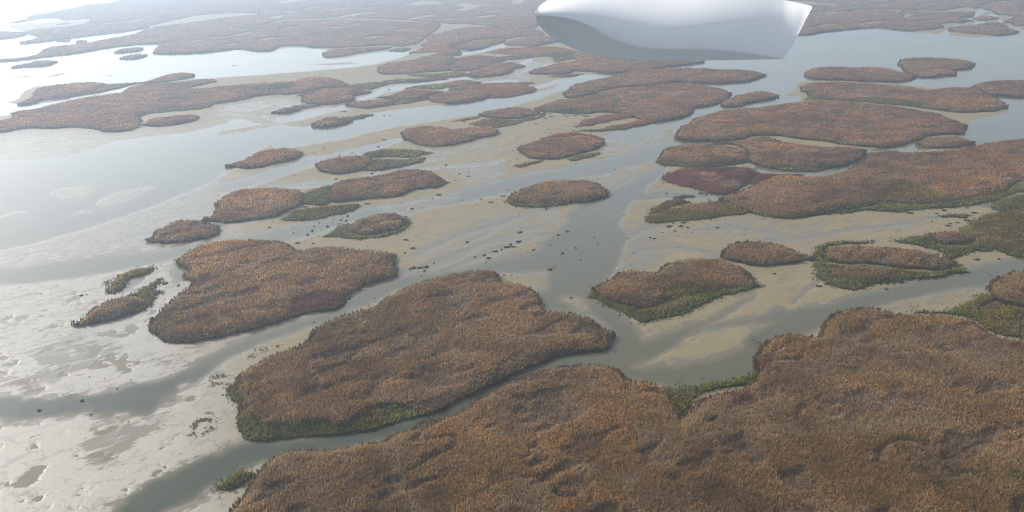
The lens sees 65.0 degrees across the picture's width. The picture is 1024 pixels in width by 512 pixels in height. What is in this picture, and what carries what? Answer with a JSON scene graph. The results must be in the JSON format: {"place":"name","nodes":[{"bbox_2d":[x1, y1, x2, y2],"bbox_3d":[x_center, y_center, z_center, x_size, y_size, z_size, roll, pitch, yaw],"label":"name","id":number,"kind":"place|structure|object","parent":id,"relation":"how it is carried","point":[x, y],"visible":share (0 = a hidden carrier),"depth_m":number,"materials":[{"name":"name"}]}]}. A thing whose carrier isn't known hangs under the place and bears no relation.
{"place":"outdoors","nodes":[
{"label":"outdoors","id":0,"kind":"place"},
{"bbox_2d":[0,0,1023,511],"bbox_3d":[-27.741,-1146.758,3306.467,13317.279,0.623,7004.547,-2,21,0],"label":"ground","id":1,"kind":"structure","parent":0,"point":[134,444],"depth_m":341.70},
{"bbox_2d":[0,31,25,38],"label":"reed bed","id":2,"kind":"object","parent":1,"relation":"on","point":[7,34],"visible":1,"depth_m":1357.61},
{"bbox_2d":[105,266,156,293],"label":"olive marsh patch","id":3,"kind":"object","parent":1,"relation":"on","point":[118,284],"visible":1,"depth_m":320.12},
{"bbox_2d":[0,15,265,61],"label":"reed bed","id":4,"kind":"object","parent":1,"relation":"on","point":[225,26],"visible":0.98,"depth_m":1276.19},
{"bbox_2d":[152,19,440,53],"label":"reed bed","id":5,"kind":"object","parent":1,"relation":"on","point":[347,34],"visible":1,"depth_m":1185.88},
{"bbox_2d":[252,0,546,29],"bbox_3d":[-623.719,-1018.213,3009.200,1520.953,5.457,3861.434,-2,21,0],"label":"reed bed","id":6,"kind":"object","parent":1,"relation":"on","point":[520,16],"visible":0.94,"depth_m":1636.85,"materials":[{"name":"plant"}]},
{"bbox_2d":[426,89,490,103],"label":"reed bed","id":7,"kind":"object","parent":1,"relation":"on","point":[457,97],"visible":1,"depth_m":679.52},
{"bbox_2d":[562,67,766,97],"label":"reed bed","id":8,"kind":"object","parent":1,"relation":"on","point":[646,77],"visible":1,"depth_m":738.94,"materials":[{"name":"plant"}]},
{"bbox_2d":[720,91,779,106],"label":"reed bed","id":9,"kind":"object","parent":1,"relation":"on","point":[745,98],"visible":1,"depth_m":639.35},
{"bbox_2d":[804,66,916,81],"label":"reed bed","id":10,"kind":"object","parent":1,"relation":"on","point":[870,74],"visible":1,"depth_m":734.29,"materials":[{"name":"plant"}]},
{"bbox_2d":[897,57,975,77],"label":"reed bed","id":11,"kind":"object","parent":1,"relation":"on","point":[926,67],"visible":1,"depth_m":769.59,"materials":[{"name":"plant"}]},
{"bbox_2d":[972,79,1023,97],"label":"reed bed","id":12,"kind":"object","parent":1,"relation":"on","point":[1010,88],"visible":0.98,"depth_m":654.54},
{"bbox_2d":[0,0,1023,511],"bbox_3d":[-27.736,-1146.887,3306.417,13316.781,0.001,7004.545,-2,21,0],"label":"water","id":13,"kind":"structure","parent":0,"point":[592,238],"depth_m":436.58,"materials":[{"name":"liquid"}]},
{"bbox_2d":[10,60,57,67],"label":"reed bed","id":14,"kind":"object","parent":13,"relation":"on","point":[36,63],"visible":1,"depth_m":969.27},
{"bbox_2d":[17,81,106,104],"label":"reed bed","id":15,"kind":"object","parent":13,"relation":"on","point":[59,91],"visible":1,"depth_m":763.34,"materials":[{"name":"plant"}]},
{"bbox_2d":[71,295,150,326],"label":"reed bed","id":16,"kind":"object","parent":13,"relation":"on","point":[115,308],"visible":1,"depth_m":287.48,"materials":[{"name":"plant"}]},
{"bbox_2d":[84,81,143,94],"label":"green marsh patch","id":17,"kind":"object","parent":13,"relation":"on","point":[107,87],"visible":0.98,"depth_m":786.73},
{"bbox_2d":[0,79,242,132],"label":"reed bed","id":18,"kind":"object","parent":13,"relation":"on","point":[126,109],"visible":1,"depth_m":674.56,"materials":[{"name":"plant"}]},
{"bbox_2d":[114,47,143,52],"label":"reed bed","id":19,"kind":"object","parent":13,"relation":"on","point":[124,50],"visible":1,"depth_m":1089.60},
{"bbox_2d":[119,53,147,58],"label":"reed bed","id":20,"kind":"object","parent":13,"relation":"on","point":[138,55],"visible":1,"depth_m":1016.29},
{"bbox_2d":[10,0,262,43],"bbox_3d":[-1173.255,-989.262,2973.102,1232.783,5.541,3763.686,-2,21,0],"label":"reed bed","id":21,"kind":"object","parent":13,"relation":"on","point":[119,13],"visible":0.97,"depth_m":1747.02,"materials":[{"name":"plant"}]},
{"bbox_2d":[124,277,163,316],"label":"olive marsh patch","id":22,"kind":"object","parent":13,"relation":"on","point":[148,292],"visible":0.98,"depth_m":304.20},
{"bbox_2d":[139,72,194,83],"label":"reed bed","id":23,"kind":"object","parent":13,"relation":"on","point":[172,77],"visible":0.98,"depth_m":830.69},
{"bbox_2d":[141,114,199,126],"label":"reed bed","id":24,"kind":"object","parent":13,"relation":"on","point":[178,119],"visible":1,"depth_m":614.39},
{"bbox_2d":[145,219,220,243],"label":"reed bed","id":25,"kind":"object","parent":13,"relation":"on","point":[181,230],"visible":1,"depth_m":367.59,"materials":[{"name":"plant"}]},
{"bbox_2d":[186,412,217,435],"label":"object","id":26,"kind":"object","parent":13,"relation":"on","point":[197,421],"visible":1,"depth_m":220.10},
{"bbox_2d":[207,372,232,387],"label":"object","id":27,"kind":"object","parent":13,"relation":"on","point":[223,375],"visible":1,"depth_m":243.35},
{"bbox_2d":[210,467,252,496],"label":"olive marsh patch","id":28,"kind":"object","parent":13,"relation":"on","point":[236,480],"visible":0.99,"depth_m":194.69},
{"bbox_2d":[221,381,241,403],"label":"green marsh patch","id":29,"kind":"object","parent":13,"relation":"on","point":[230,391],"visible":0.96,"depth_m":233.86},
{"bbox_2d":[202,187,305,222],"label":"reed bed","id":30,"kind":"object","parent":13,"relation":"on","point":[242,205],"visible":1,"depth_m":403.42,"materials":[{"name":"plant"}]},
{"bbox_2d":[224,147,302,168],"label":"reed bed","id":31,"kind":"object","parent":13,"relation":"on","point":[259,159],"visible":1,"depth_m":493.45,"materials":[{"name":"plant"}]},
{"bbox_2d":[249,344,282,356],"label":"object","id":32,"kind":"object","parent":13,"relation":"on","point":[262,350],"visible":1,"depth_m":259.76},
{"bbox_2d":[147,238,398,343],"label":"reed bed","id":33,"kind":"object","parent":13,"relation":"on","point":[238,286],"visible":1,"depth_m":306.22,"materials":[{"name":"plant"}]},
{"bbox_2d":[271,107,300,113],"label":"reed bed","id":34,"kind":"object","parent":13,"relation":"on","point":[286,110],"visible":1,"depth_m":643.29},
{"bbox_2d":[235,76,348,99],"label":"reed bed","id":35,"kind":"object","parent":13,"relation":"on","point":[298,86],"visible":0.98,"depth_m":755.84,"materials":[{"name":"plant"}]},
{"bbox_2d":[291,104,321,109],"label":"green marsh patch","id":36,"kind":"object","parent":13,"relation":"on","point":[302,106],"visible":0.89,"depth_m":663.62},
{"bbox_2d":[303,186,331,206],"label":"green marsh patch","id":37,"kind":"object","parent":13,"relation":"on","point":[317,196],"visible":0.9,"depth_m":416.80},
{"bbox_2d":[281,203,360,222],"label":"olive marsh patch","id":38,"kind":"object","parent":13,"relation":"on","point":[311,214],"visible":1,"depth_m":392.49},
{"bbox_2d":[311,116,352,127],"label":"reed bed","id":39,"kind":"object","parent":13,"relation":"on","point":[332,121],"visible":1,"depth_m":595.44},
{"bbox_2d":[298,87,370,104],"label":"reed bed","id":40,"kind":"object","parent":13,"relation":"on","point":[329,96],"visible":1,"depth_m":702.00,"materials":[{"name":"plant"}]},
{"bbox_2d":[314,155,375,173],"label":"reed bed","id":41,"kind":"object","parent":13,"relation":"on","point":[343,164],"visible":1,"depth_m":474.65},
{"bbox_2d":[322,46,391,56],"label":"reed bed","id":42,"kind":"object","parent":13,"relation":"on","point":[342,52],"visible":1,"depth_m":1007.63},
{"bbox_2d":[350,113,373,119],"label":"green marsh patch","id":43,"kind":"object","parent":13,"relation":"on","point":[360,116],"visible":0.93,"depth_m":618.02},
{"bbox_2d":[322,218,413,240],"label":"green marsh patch","id":44,"kind":"object","parent":13,"relation":"on","point":[341,231],"visible":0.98,"depth_m":362.23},
{"bbox_2d":[345,99,395,108],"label":"reed bed","id":45,"kind":"object","parent":13,"relation":"on","point":[366,104],"visible":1,"depth_m":662.30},
{"bbox_2d":[344,212,405,234],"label":"reed bed","id":46,"kind":"object","parent":13,"relation":"on","point":[379,223],"visible":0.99,"depth_m":369.66,"materials":[{"name":"plant"}]},
{"bbox_2d":[327,169,449,202],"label":"reed bed","id":47,"kind":"object","parent":13,"relation":"on","point":[396,183],"visible":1,"depth_m":430.79,"materials":[{"name":"plant"}]},
{"bbox_2d":[358,157,425,171],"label":"green marsh patch","id":48,"kind":"object","parent":13,"relation":"on","point":[381,164],"visible":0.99,"depth_m":478.45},
{"bbox_2d":[345,77,447,89],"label":"green marsh patch","id":49,"kind":"object","parent":13,"relation":"on","point":[371,85],"visible":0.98,"depth_m":770.27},
{"bbox_2d":[362,148,433,158],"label":"green marsh patch","id":50,"kind":"object","parent":13,"relation":"on","point":[404,153],"visible":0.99,"depth_m":501.95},
{"bbox_2d":[389,47,410,51],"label":"green marsh patch","id":51,"kind":"object","parent":13,"relation":"on","point":[401,49],"visible":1,"depth_m":1018.55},
{"bbox_2d":[376,96,426,104],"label":"green marsh patch","id":52,"kind":"object","parent":13,"relation":"on","point":[399,101],"visible":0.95,"depth_m":677.53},
{"bbox_2d":[376,54,455,74],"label":"reed bed","id":53,"kind":"object","parent":13,"relation":"on","point":[433,63],"visible":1,"depth_m":866.02,"materials":[{"name":"plant"}]},
{"bbox_2d":[389,88,442,99],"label":"reed bed","id":54,"kind":"object","parent":13,"relation":"on","point":[411,94],"visible":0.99,"depth_m":699.17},
{"bbox_2d":[232,269,615,442],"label":"reed bed","id":55,"kind":"object","parent":13,"relation":"on","point":[426,347],"visible":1,"depth_m":248.78,"materials":[{"name":"plant"}]},
{"bbox_2d":[405,83,446,88],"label":"green marsh patch","id":56,"kind":"object","parent":13,"relation":"on","point":[436,86],"visible":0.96,"depth_m":740.64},
{"bbox_2d":[407,71,467,77],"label":"green marsh patch","id":57,"kind":"object","parent":13,"relation":"on","point":[447,74],"visible":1,"depth_m":806.48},
{"bbox_2d":[400,125,498,146],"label":"reed bed","id":58,"kind":"object","parent":13,"relation":"on","point":[431,135],"visible":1,"depth_m":542.60,"materials":[{"name":"plant"}]},
{"bbox_2d":[229,363,695,511],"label":"reed bed","id":59,"kind":"object","parent":13,"relation":"on","point":[588,437],"visible":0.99,"depth_m":197.26,"materials":[{"name":"plant"}]},
{"bbox_2d":[445,79,480,86],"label":"reed bed","id":60,"kind":"object","parent":13,"relation":"on","point":[460,83],"visible":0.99,"depth_m":747.09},
{"bbox_2d":[451,115,482,121],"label":"green marsh patch","id":61,"kind":"object","parent":13,"relation":"on","point":[465,119],"visible":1,"depth_m":597.89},
{"bbox_2d":[447,55,504,70],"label":"reed bed","id":62,"kind":"object","parent":13,"relation":"on","point":[469,63],"visible":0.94,"depth_m":880.99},
{"bbox_2d":[409,26,544,54],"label":"reed bed","id":63,"kind":"object","parent":13,"relation":"on","point":[444,43],"visible":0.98,"depth_m":1134.39,"materials":[{"name":"plant"}]},
{"bbox_2d":[453,38,505,49],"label":"reed bed","id":64,"kind":"object","parent":13,"relation":"on","point":[475,45],"visible":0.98,"depth_m":1042.85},
{"bbox_2d":[447,82,538,97],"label":"rusty marsh patch","id":65,"kind":"object","parent":13,"relation":"on","point":[503,90],"visible":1,"depth_m":720.26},
{"bbox_2d":[467,62,525,77],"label":"reed bed","id":66,"kind":"object","parent":13,"relation":"on","point":[496,69],"visible":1,"depth_m":820.97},
{"bbox_2d":[470,111,546,127],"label":"olive marsh patch","id":67,"kind":"object","parent":13,"relation":"on","point":[495,123],"visible":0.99,"depth_m":582.57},
{"bbox_2d":[478,106,540,118],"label":"reed bed","id":68,"kind":"object","parent":13,"relation":"on","point":[518,112],"visible":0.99,"depth_m":608.45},
{"bbox_2d":[512,160,543,167],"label":"green marsh patch","id":69,"kind":"object","parent":13,"relation":"on","point":[521,165],"visible":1,"depth_m":470.80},
{"bbox_2d":[484,46,576,61],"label":"rusty marsh patch","id":70,"kind":"object","parent":13,"relation":"on","point":[558,54],"visible":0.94,"depth_m":950.22,"materials":[{"name":"plant"}]},
{"bbox_2d":[504,35,557,46],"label":"reed bed","id":71,"kind":"object","parent":13,"relation":"on","point":[536,40],"visible":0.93,"depth_m":1056.13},
{"bbox_2d":[503,195,611,208],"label":"green marsh patch","id":72,"kind":"object","parent":13,"relation":"on","point":[529,205],"visible":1,"depth_m":397.47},
{"bbox_2d":[507,179,609,203],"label":"reed bed","id":73,"kind":"object","parent":13,"relation":"on","point":[556,191],"visible":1,"depth_m":409.37,"materials":[{"name":"plant"}]},
{"bbox_2d":[517,135,604,159],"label":"reed bed","id":74,"kind":"object","parent":13,"relation":"on","point":[556,148],"visible":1,"depth_m":501.47,"materials":[{"name":"plant"}]},
{"bbox_2d":[549,74,580,77],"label":"rusty marsh patch","id":75,"kind":"object","parent":13,"relation":"on","point":[565,75],"visible":1,"depth_m":782.39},
{"bbox_2d":[541,131,604,139],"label":"rusty marsh patch","id":76,"kind":"object","parent":13,"relation":"on","point":[565,134],"visible":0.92,"depth_m":537.71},
{"bbox_2d":[568,151,599,160],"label":"green marsh patch","id":77,"kind":"object","parent":13,"relation":"on","point":[582,156],"visible":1,"depth_m":483.45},
{"bbox_2d":[575,113,634,127],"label":"rusty marsh patch","id":78,"kind":"object","parent":13,"relation":"on","point":[602,119],"visible":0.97,"depth_m":582.52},
{"bbox_2d":[529,51,704,74],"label":"reed bed","id":79,"kind":"object","parent":13,"relation":"on","point":[585,62],"visible":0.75,"depth_m":830.94,"materials":[{"name":"plant"}]},
{"bbox_2d":[572,118,661,131],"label":"rusty marsh patch","id":80,"kind":"object","parent":13,"relation":"on","point":[639,122],"visible":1,"depth_m":559.86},
{"bbox_2d":[533,83,731,121],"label":"reed bed","id":81,"kind":"object","parent":13,"relation":"on","point":[663,102],"visible":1,"depth_m":636.48,"materials":[{"name":"plant"}]},
{"bbox_2d":[645,198,690,213],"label":"olive marsh patch","id":82,"kind":"object","parent":13,"relation":"on","point":[665,205],"visible":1,"depth_m":390.43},
{"bbox_2d":[591,258,757,308],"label":"reed bed","id":83,"kind":"object","parent":13,"relation":"on","point":[667,281],"visible":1,"depth_m":297.95,"materials":[{"name":"plant"}]},
{"bbox_2d":[584,283,764,324],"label":"green marsh patch","id":84,"kind":"object","parent":13,"relation":"on","point":[680,306],"visible":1,"depth_m":282.02,"materials":[{"name":"plant"}]},
{"bbox_2d":[673,194,694,198],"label":"olive marsh patch","id":85,"kind":"object","parent":13,"relation":"on","point":[683,196],"visible":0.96,"depth_m":403.56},
{"bbox_2d":[641,201,751,223],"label":"olive marsh patch","id":86,"kind":"object","parent":13,"relation":"on","point":[701,210],"visible":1,"depth_m":376.52,"materials":[{"name":"plant"}]},
{"bbox_2d":[655,143,748,167],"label":"reed bed","id":87,"kind":"object","parent":13,"relation":"on","point":[694,155],"visible":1,"depth_m":470.30,"materials":[{"name":"plant"}]},
{"bbox_2d":[660,166,760,194],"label":"maroon marsh patch","id":88,"kind":"object","parent":13,"relation":"on","point":[725,180],"visible":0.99,"depth_m":429.17,"materials":[{"name":"plant"}]},
{"bbox_2d":[662,370,758,416],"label":"green marsh patch","id":89,"kind":"object","parent":13,"relation":"on","point":[684,396],"visible":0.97,"depth_m":229.66,"materials":[{"name":"plant"}]},
{"bbox_2d":[720,239,814,266],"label":"reed bed","id":90,"kind":"object","parent":13,"relation":"on","point":[757,253],"visible":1,"depth_m":321.71,"materials":[{"name":"plant"}]},
{"bbox_2d":[748,173,803,184],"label":"maroon marsh patch","id":91,"kind":"object","parent":13,"relation":"on","point":[760,177],"visible":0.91,"depth_m":431.65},
{"bbox_2d":[708,136,866,171],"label":"reed bed","id":92,"kind":"object","parent":13,"relation":"on","point":[768,152],"visible":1,"depth_m":467.62,"materials":[{"name":"plant"}]},
{"bbox_2d":[674,99,968,147],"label":"reed bed","id":93,"kind":"object","parent":13,"relation":"on","point":[852,123],"visible":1,"depth_m":541.87,"materials":[{"name":"plant"}]},
{"bbox_2d":[668,306,1023,511],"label":"reed bed","id":94,"kind":"object","parent":13,"relation":"on","point":[865,409],"visible":0.97,"depth_m":207.05,"materials":[{"name":"plant"}]},
{"bbox_2d":[718,138,1023,219],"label":"reed bed","id":95,"kind":"object","parent":13,"relation":"on","point":[918,177],"visible":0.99,"depth_m":409.95,"materials":[{"name":"plant"}]},
{"bbox_2d":[798,9,974,34],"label":"reed bed","id":96,"kind":"object","parent":13,"relation":"on","point":[858,19],"visible":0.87,"depth_m":1202.84,"materials":[{"name":"plant"}]},
{"bbox_2d":[822,244,955,269],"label":"reed bed","id":97,"kind":"object","parent":13,"relation":"on","point":[898,257],"visible":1,"depth_m":316.54,"materials":[{"name":"plant"}]},
{"bbox_2d":[809,238,969,290],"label":"green marsh patch","id":98,"kind":"object","parent":13,"relation":"on","point":[856,276],"visible":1,"depth_m":303.31,"materials":[{"name":"plant"}]},
{"bbox_2d":[787,0,1015,12],"bbox_3d":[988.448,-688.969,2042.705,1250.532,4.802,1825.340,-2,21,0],"label":"reed bed","id":99,"kind":"object","parent":13,"relation":"on","point":[901,5],"visible":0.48,"depth_m":1458.38,"materials":[{"name":"plant"}]},
{"bbox_2d":[799,81,1008,112],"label":"reed bed","id":100,"kind":"object","parent":13,"relation":"on","point":[960,99],"visible":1,"depth_m":632.16,"materials":[{"name":"plant"}]},
{"bbox_2d":[822,181,1023,215],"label":"green marsh patch","id":101,"kind":"object","parent":13,"relation":"on","point":[955,203],"visible":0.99,"depth_m":379.91,"materials":[{"name":"plant"}]},
{"bbox_2d":[889,232,997,259],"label":"green marsh patch","id":102,"kind":"object","parent":13,"relation":"on","point":[948,251],"visible":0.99,"depth_m":328.39,"materials":[{"name":"plant"}]},
{"bbox_2d":[915,136,975,148],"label":"reed bed","id":103,"kind":"object","parent":13,"relation":"on","point":[944,142],"visible":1,"depth_m":487.28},
{"bbox_2d":[906,292,993,320],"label":"green marsh patch","id":104,"kind":"object","parent":13,"relation":"on","point":[969,309],"visible":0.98,"depth_m":273.52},
{"bbox_2d":[929,230,975,244],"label":"reed bed","id":105,"kind":"object","parent":13,"relation":"on","point":[950,237],"visible":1,"depth_m":335.32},
{"bbox_2d":[936,212,972,218],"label":"green marsh patch","id":106,"kind":"object","parent":13,"relation":"on","point":[959,216],"visible":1,"depth_m":364.94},
{"bbox_2d":[948,22,1019,34],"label":"reed bed","id":107,"kind":"object","parent":13,"relation":"on","point":[997,28],"visible":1,"depth_m":1053.01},
{"bbox_2d":[971,16,998,20],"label":"reed bed","id":108,"kind":"object","parent":13,"relation":"on","point":[982,18],"visible":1,"depth_m":1196.02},
{"bbox_2d":[959,208,1023,258],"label":"olive marsh patch","id":109,"kind":"object","parent":13,"relation":"on","point":[1002,231],"visible":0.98,"depth_m":343.33,"materials":[{"name":"plant"}]},
{"bbox_2d":[975,0,1023,15],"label":"reed bed","id":110,"kind":"object","parent":13,"relation":"on","point":[1011,8],"visible":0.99,"depth_m":1348.20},
{"bbox_2d":[977,301,1023,339],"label":"olive marsh patch","id":111,"kind":"object","parent":13,"relation":"on","point":[999,318],"visible":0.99,"depth_m":265.28,"materials":[{"name":"plant"}]},
{"bbox_2d":[986,269,1023,306],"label":"reed bed","id":112,"kind":"object","parent":13,"relation":"on","point":[1008,288],"visible":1,"depth_m":284.39,"materials":[{"name":"plant"}]},
{"bbox_2d":[987,194,1023,211],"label":"green marsh patch","id":113,"kind":"object","parent":13,"relation":"on","point":[1015,202],"visible":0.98,"depth_m":377.12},
{"bbox_2d":[1003,15,1023,25],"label":"reed bed","id":114,"kind":"object","parent":13,"relation":"on","point":[1016,21],"visible":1,"depth_m":1143.85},
{"bbox_2d":[535,0,811,60],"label":"aircraft fairing","id":115,"kind":"object","parent":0,"point":[675,30],"visible":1,"depth_m":3.04,"materials":[{"name":"white paint"}]}
]}

